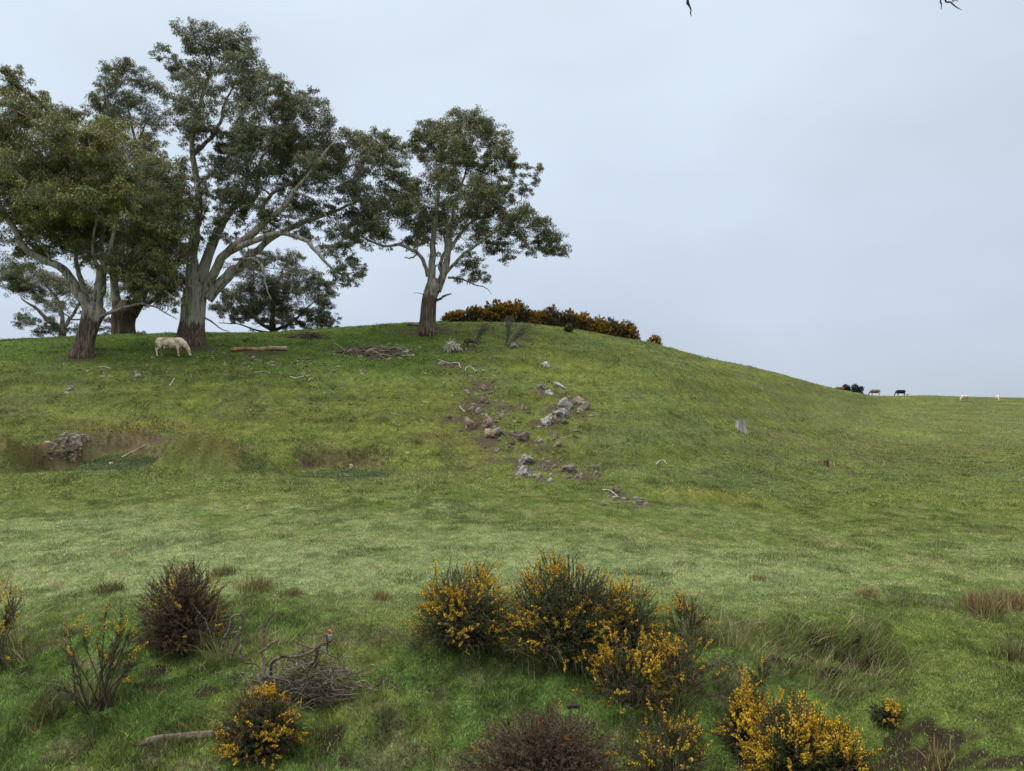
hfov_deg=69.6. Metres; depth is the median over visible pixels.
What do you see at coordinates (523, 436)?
rock
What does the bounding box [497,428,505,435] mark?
rock
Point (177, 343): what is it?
cow
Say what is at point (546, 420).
rock
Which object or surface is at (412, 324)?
rock
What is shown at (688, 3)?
overhanging tree
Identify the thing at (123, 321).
gum tree
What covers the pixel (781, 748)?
gorse bush
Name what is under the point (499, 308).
gorse bush
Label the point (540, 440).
rubble
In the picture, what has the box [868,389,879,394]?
cow
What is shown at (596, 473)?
rock
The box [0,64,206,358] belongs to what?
gum tree
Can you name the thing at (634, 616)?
gorse bush
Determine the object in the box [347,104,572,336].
gum tree
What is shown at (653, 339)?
gorse bush
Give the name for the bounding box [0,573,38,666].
gorse bush
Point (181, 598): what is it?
gorse bush
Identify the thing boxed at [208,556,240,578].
grass tussock
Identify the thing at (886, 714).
gorse bush
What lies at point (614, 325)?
gorse bush
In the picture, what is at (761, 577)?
grass tussock
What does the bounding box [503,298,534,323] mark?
gorse bush
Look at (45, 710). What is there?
grass tussock
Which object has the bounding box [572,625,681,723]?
gorse bush
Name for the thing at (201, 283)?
gum tree
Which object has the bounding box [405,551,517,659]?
gorse bush
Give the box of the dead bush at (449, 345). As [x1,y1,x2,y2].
[441,338,466,352]
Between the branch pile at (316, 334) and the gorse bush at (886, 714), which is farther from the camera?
the branch pile at (316, 334)
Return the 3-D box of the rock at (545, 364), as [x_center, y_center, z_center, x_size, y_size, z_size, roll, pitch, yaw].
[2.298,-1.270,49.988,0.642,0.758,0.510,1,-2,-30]
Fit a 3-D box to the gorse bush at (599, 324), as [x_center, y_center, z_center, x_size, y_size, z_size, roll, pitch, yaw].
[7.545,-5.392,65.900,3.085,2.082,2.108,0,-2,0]
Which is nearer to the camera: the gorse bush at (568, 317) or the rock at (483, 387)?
the rock at (483, 387)
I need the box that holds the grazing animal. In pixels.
[463,338,478,346]
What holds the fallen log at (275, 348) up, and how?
on the ground at (814, 396)
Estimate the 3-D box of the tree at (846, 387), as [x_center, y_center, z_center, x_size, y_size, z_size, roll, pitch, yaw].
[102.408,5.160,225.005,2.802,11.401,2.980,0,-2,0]
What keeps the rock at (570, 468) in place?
on the ground at (814, 396)
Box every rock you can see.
[66,385,73,390]
[407,322,418,325]
[464,416,476,429]
[475,407,482,413]
[480,382,487,390]
[481,414,496,427]
[484,428,498,437]
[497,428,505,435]
[509,432,518,437]
[510,341,517,347]
[515,465,532,476]
[517,431,528,441]
[519,453,535,464]
[536,384,548,389]
[536,473,544,481]
[541,361,549,366]
[541,415,551,426]
[541,465,550,471]
[545,389,553,394]
[549,408,569,417]
[550,414,557,423]
[552,431,557,437]
[553,441,562,446]
[554,382,565,388]
[557,397,572,409]
[560,464,576,472]
[570,396,586,404]
[573,472,583,479]
[579,402,590,409]
[593,470,600,477]
[611,485,618,491]
[633,500,648,505]
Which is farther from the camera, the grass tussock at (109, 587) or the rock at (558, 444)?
the rock at (558, 444)
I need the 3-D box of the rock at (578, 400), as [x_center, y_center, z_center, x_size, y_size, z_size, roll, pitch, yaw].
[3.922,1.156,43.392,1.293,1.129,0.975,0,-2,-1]
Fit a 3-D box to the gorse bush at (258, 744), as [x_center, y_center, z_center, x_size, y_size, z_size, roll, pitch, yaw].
[-3.301,4.441,9.700,1.314,1.083,1.331,0,-2,0]
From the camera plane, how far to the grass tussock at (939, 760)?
8.70 m
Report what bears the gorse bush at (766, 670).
on the ground at (814, 396)
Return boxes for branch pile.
[212,607,413,712]
[278,328,331,339]
[325,342,443,358]
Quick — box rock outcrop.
[44,432,89,461]
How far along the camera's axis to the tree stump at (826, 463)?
44.00 m
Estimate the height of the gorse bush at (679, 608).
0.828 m
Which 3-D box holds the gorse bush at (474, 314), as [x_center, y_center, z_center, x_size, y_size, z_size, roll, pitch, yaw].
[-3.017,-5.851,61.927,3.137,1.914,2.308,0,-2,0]
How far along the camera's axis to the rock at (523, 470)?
31.78 m
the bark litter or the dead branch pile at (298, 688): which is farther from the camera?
the bark litter
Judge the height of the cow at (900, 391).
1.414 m
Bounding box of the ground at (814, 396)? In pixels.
[0,322,1023,770]
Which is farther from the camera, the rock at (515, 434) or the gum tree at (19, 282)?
the gum tree at (19, 282)
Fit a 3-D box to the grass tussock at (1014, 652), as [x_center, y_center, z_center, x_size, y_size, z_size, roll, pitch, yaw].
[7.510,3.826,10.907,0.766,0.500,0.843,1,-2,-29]
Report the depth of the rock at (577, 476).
31.47 m
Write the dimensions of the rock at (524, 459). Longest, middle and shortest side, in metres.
0.858 x 0.752 x 0.693 m
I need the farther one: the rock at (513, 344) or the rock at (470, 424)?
the rock at (513, 344)
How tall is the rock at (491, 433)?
0.782 m
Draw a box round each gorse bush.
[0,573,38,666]
[43,599,147,714]
[126,553,235,661]
[210,676,310,768]
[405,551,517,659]
[440,309,465,321]
[449,694,631,770]
[461,304,489,321]
[479,311,503,321]
[483,298,510,321]
[493,542,637,675]
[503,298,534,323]
[523,308,540,323]
[534,308,556,324]
[543,304,563,326]
[559,308,580,328]
[563,323,573,331]
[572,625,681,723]
[575,311,594,331]
[580,570,673,665]
[591,314,611,334]
[605,316,621,336]
[618,319,640,339]
[620,697,714,770]
[629,628,726,699]
[646,334,662,344]
[660,590,720,645]
[709,667,784,762]
[726,686,851,770]
[747,657,773,685]
[787,685,809,716]
[804,715,884,770]
[864,696,907,732]
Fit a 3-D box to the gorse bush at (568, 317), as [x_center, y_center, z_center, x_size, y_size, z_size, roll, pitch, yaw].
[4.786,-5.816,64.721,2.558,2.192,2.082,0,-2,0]
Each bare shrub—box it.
[473,318,493,342]
[502,313,531,345]
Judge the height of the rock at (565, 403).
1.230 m
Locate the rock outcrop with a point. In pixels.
(74, 440)
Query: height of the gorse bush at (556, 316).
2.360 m
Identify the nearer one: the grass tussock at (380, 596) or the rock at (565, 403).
the grass tussock at (380, 596)
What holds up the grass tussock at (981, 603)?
on the ground at (814, 396)
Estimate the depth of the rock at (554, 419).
39.85 m
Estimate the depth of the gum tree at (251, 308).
67.35 m
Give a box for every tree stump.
[735,419,747,433]
[823,460,829,466]
[849,470,853,476]
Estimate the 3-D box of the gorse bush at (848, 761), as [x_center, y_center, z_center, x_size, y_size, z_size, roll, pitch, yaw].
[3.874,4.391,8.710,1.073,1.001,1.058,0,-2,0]
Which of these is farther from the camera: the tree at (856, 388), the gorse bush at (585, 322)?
the tree at (856, 388)
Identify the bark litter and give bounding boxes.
[3,342,645,471]
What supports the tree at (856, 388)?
on the ground at (814, 396)
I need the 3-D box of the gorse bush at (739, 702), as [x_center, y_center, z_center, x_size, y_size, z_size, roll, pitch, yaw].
[3.088,4.295,9.607,1.057,1.278,1.024,1,-2,-25]
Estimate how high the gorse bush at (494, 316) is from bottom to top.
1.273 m
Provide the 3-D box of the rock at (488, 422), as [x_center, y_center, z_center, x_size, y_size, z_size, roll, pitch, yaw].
[-1.329,2.295,39.349,0.826,1.564,1.315,10,-6,-25]
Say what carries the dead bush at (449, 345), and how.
on the ground at (814, 396)
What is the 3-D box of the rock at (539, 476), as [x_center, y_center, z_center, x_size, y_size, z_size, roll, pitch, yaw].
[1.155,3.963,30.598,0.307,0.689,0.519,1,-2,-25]
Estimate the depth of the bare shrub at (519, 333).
53.85 m
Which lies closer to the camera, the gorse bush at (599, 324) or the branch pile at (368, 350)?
the branch pile at (368, 350)
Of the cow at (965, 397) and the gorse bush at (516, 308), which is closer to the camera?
the gorse bush at (516, 308)
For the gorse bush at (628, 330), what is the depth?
66.57 m
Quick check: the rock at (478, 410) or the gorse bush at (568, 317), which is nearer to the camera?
the rock at (478, 410)
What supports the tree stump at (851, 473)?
on the ground at (814, 396)
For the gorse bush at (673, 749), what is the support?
on the ground at (814, 396)
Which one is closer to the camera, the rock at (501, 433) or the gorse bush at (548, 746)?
the gorse bush at (548, 746)
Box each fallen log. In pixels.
[135,730,215,746]
[231,345,287,351]
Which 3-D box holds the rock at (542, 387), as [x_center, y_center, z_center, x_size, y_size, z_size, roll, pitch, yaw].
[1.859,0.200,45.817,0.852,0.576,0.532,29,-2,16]
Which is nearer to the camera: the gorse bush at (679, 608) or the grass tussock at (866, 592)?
the gorse bush at (679, 608)
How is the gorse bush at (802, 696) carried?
on the ground at (814, 396)
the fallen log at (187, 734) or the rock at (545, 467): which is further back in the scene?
the rock at (545, 467)
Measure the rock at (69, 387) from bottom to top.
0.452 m
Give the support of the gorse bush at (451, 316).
on the ground at (814, 396)
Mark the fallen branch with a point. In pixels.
(568, 706)
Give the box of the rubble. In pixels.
[42,362,642,505]
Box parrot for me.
[326,629,331,651]
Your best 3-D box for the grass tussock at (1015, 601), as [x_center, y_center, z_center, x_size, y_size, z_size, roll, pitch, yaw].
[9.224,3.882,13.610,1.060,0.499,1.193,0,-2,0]
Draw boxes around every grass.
[0,419,950,753]
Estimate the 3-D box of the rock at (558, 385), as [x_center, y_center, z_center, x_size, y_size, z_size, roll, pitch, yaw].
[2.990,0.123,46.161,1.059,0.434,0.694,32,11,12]
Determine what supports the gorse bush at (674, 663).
on the ground at (814, 396)
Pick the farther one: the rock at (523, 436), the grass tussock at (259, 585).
the rock at (523, 436)
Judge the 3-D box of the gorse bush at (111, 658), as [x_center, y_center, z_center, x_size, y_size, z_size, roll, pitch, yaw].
[-5.861,3.845,10.480,1.207,1.600,1.071,1,-2,-22]
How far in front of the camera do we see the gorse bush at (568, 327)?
60.65 m
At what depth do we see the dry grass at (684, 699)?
11.15 m
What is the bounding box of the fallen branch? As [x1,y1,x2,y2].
[565,704,579,708]
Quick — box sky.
[0,0,1023,397]
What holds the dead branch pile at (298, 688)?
on the ground at (814, 396)
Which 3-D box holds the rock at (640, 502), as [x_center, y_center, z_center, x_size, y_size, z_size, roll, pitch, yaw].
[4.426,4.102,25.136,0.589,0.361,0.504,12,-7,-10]
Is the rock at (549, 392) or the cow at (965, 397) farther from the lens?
the cow at (965, 397)
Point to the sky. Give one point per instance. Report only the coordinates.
(830, 193)
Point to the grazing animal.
(468, 340)
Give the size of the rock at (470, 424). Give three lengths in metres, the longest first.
1.233 x 0.981 x 0.717 m
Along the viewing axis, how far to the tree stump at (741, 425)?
49.33 m
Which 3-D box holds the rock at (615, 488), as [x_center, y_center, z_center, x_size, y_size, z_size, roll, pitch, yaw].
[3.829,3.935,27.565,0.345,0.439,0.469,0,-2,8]
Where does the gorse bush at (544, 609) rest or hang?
on the ground at (814, 396)
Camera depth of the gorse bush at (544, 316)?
63.24 m
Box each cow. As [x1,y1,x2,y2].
[155,337,190,356]
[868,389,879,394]
[894,390,905,395]
[960,395,969,400]
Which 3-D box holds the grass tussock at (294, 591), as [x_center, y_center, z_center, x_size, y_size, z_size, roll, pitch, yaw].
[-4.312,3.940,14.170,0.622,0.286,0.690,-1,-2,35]
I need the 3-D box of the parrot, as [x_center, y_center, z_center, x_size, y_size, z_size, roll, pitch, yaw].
[-2.635,3.688,10.602,0.101,0.358,0.077,-1,-2,35]
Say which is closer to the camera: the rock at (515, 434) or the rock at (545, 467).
the rock at (545, 467)
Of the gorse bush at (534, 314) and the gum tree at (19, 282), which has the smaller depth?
the gorse bush at (534, 314)
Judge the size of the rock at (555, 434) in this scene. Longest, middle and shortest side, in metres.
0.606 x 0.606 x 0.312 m
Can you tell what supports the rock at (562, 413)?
on the ground at (814, 396)
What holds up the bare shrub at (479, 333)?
on the ground at (814, 396)
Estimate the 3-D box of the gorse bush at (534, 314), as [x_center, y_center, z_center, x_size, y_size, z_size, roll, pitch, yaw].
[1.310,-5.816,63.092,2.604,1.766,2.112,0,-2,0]
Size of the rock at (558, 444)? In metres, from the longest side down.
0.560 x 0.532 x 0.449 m
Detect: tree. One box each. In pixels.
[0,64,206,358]
[0,260,145,337]
[64,56,176,334]
[147,16,389,345]
[207,247,342,331]
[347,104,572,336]
[686,0,960,14]
[842,384,851,390]
[851,383,864,393]
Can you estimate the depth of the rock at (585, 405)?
42.09 m
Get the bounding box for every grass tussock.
[17,679,73,744]
[81,575,134,595]
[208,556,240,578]
[227,571,281,594]
[276,586,306,597]
[368,588,400,600]
[749,573,769,581]
[853,586,886,599]
[916,733,957,770]
[953,579,1019,618]
[980,578,1023,611]
[988,630,1023,664]

